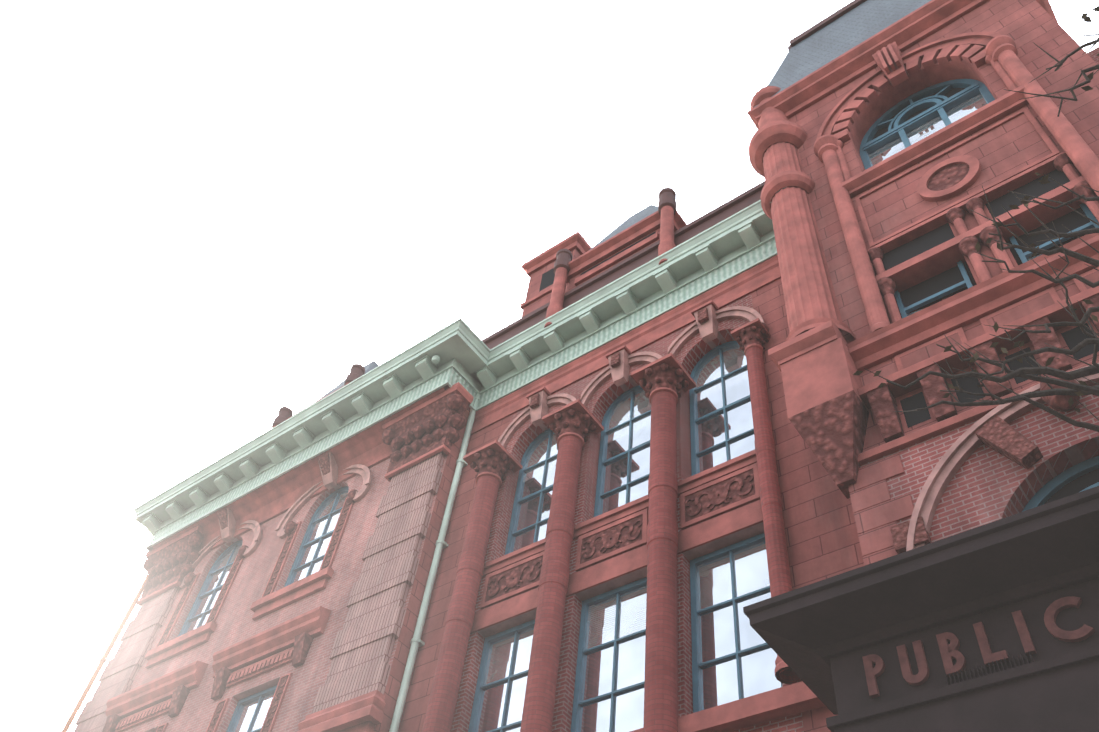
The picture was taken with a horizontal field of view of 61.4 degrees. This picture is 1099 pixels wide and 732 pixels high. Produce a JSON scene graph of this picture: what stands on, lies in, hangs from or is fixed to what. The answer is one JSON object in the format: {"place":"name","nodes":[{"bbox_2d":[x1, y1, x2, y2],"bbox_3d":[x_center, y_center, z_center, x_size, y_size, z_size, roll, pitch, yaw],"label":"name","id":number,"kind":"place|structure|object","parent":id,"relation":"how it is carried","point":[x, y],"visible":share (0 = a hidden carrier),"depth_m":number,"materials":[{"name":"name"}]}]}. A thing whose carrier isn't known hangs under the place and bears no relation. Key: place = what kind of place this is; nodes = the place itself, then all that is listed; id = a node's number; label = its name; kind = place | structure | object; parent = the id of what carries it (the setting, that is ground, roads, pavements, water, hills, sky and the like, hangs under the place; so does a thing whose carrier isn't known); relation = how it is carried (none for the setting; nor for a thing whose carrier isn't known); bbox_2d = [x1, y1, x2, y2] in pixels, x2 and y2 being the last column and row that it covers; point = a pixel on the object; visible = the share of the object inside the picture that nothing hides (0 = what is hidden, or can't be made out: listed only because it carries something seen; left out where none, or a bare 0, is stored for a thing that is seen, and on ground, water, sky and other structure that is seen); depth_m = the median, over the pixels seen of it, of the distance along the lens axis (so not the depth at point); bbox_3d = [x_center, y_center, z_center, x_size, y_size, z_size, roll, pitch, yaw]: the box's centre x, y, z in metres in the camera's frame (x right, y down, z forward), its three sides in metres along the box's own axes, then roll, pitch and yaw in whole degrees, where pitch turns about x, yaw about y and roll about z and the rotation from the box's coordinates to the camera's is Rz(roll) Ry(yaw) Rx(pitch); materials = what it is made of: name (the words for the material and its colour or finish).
{"place":"outdoors","nodes":[
{"label":"outdoors","id":0,"kind":"place"},
{"bbox_2d":[0,0,1098,731],"label":"sky","id":1,"kind":"structure","parent":0,"point":[212,212],"materials":[{"name":"white"}]},
{"label":"ground","id":2,"kind":"structure","parent":0,"visible":0},
{"bbox_2d":[105,0,1098,731],"bbox_3d":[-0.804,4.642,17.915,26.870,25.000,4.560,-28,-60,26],"label":"stone trim","id":3,"kind":"structure","parent":2,"relation":"on","point":[817,358],"depth_m":16.71,"materials":[{"name":"red stone"}]},
{"bbox_2d":[62,574,149,731],"bbox_3d":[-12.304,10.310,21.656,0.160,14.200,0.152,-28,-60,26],"label":"downspout","id":4,"kind":"object","parent":3,"relation":"attached to","point":[103,659],"depth_m":24.68,"materials":[{"name":"metal"}]},
{"bbox_2d":[74,452,444,731],"bbox_3d":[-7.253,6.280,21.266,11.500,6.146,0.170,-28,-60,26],"label":"pilasters","id":5,"kind":"object","parent":3,"relation":"attached to","point":[363,645],"depth_m":19.38,"materials":[{"name":"red brick"}]},
{"bbox_2d":[123,451,447,731],"bbox_3d":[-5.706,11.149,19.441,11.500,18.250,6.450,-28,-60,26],"label":"brick wall","id":6,"kind":"structure","parent":3,"relation":"attached to","point":[236,622],"depth_m":21.16,"materials":[{"name":"red brick"}]},
{"bbox_2d":[389,385,481,731],"bbox_3d":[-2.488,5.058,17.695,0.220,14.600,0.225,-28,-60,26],"label":"downspout","id":7,"kind":"object","parent":3,"relation":"attached to","point":[416,640],"depth_m":18.55,"materials":[{"name":"paint"}]},
{"bbox_2d":[134,187,785,550],"bbox_3d":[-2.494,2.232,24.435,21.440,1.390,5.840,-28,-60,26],"label":"cornice","id":8,"kind":"structure","parent":3,"relation":"attached to","point":[466,354],"depth_m":22.77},
{"bbox_2d":[149,239,776,548],"bbox_3d":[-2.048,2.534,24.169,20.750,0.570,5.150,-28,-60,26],"label":"dentil molding","id":9,"kind":"structure","parent":3,"relation":"attached to","point":[452,376],"depth_m":22.39,"materials":[{"name":"green paint"}]},
{"bbox_2d":[272,0,866,427],"bbox_3d":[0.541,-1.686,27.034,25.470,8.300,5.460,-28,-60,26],"label":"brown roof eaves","id":10,"kind":"object","parent":3,"relation":"attached to","point":[740,202],"depth_m":22.98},
{"bbox_2d":[158,307,1042,731],"bbox_3d":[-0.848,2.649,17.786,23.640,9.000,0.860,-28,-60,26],"label":"trim","id":11,"kind":"structure","parent":3,"relation":"attached to","point":[996,433],"depth_m":11.44,"materials":[{"name":"red stone"}]},
{"bbox_2d":[103,153,1098,731],"bbox_3d":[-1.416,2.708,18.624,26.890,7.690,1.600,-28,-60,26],"label":"carved ornament","id":12,"kind":"object","parent":3,"relation":"attached to","point":[831,431],"depth_m":15.71,"materials":[{"name":"stone"}]},
{"bbox_2d":[422,347,800,731],"bbox_3d":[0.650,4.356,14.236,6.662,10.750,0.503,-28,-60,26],"label":"columns","id":13,"kind":"structure","parent":3,"relation":"attached to","point":[661,708],"depth_m":15.25,"materials":[{"name":"red stone"}]},
{"bbox_2d":[314,0,930,402],"bbox_3d":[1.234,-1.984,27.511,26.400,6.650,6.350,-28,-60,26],"label":"roof slate","id":14,"kind":"object","parent":3,"relation":"attached to","point":[848,31],"depth_m":22.75,"materials":[{"name":"grey stone"}]},
{"bbox_2d":[178,79,1098,731],"bbox_3d":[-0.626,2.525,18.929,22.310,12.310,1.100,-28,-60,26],"label":"window frames","id":15,"kind":"structure","parent":3,"relation":"attached to","point":[902,125],"depth_m":17.29,"materials":[{"name":"wood"}]},
{"bbox_2d":[184,93,1082,731],"bbox_3d":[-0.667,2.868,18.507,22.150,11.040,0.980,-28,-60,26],"label":"window glass","id":16,"kind":"object","parent":15,"relation":"in","point":[718,681],"depth_m":15.75,"materials":[{"name":"glass"}]},
{"bbox_2d":[179,304,1098,588],"bbox_3d":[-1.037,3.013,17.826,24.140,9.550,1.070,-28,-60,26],"label":"window arches","id":17,"kind":"structure","parent":3,"relation":"attached to","point":[955,458],"depth_m":19.02,"materials":[{"name":"red stone"}]},
{"bbox_2d":[374,0,1098,731],"bbox_3d":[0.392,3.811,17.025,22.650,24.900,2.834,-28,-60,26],"label":"stone wall","id":18,"kind":"structure","parent":3,"relation":"attached to","point":[832,530],"depth_m":15.77,"materials":[{"name":"red stone"}]},
{"bbox_2d":[451,47,1098,731],"bbox_3d":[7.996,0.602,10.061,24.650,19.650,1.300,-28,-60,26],"label":"brick wall","id":19,"kind":"structure","parent":3,"relation":"attached to","point":[987,485],"depth_m":14.17,"materials":[{"name":"red brick"}]},
{"bbox_2d":[539,88,1098,503],"bbox_3d":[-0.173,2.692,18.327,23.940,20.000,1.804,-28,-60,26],"label":"dark windows","id":20,"kind":"structure","parent":3,"relation":"attached to","point":[1071,221],"depth_m":14.21,"materials":[{"name":"black glass"}]},
{"bbox_2d":[743,486,1098,731],"bbox_3d":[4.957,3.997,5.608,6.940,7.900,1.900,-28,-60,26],"label":"entrance canopy","id":21,"kind":"object","parent":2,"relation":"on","point":[821,638],"depth_m":8.42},
{"bbox_2d":[862,596,1094,697],"bbox_3d":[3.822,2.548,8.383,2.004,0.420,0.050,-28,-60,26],"label":"portico letters","id":22,"kind":"object","parent":21,"relation":"attached to","point":[950,652],"depth_m":8.37,"materials":[{"name":"red stone"}]},
{"bbox_2d":[853,6,1098,431],"bbox_3d":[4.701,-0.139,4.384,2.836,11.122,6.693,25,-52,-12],"label":"tree","id":23,"kind":"object","parent":2,"relation":"on","point":[1071,388],"depth_m":7.35,"materials":[{"name":"brown plant"}]}
]}

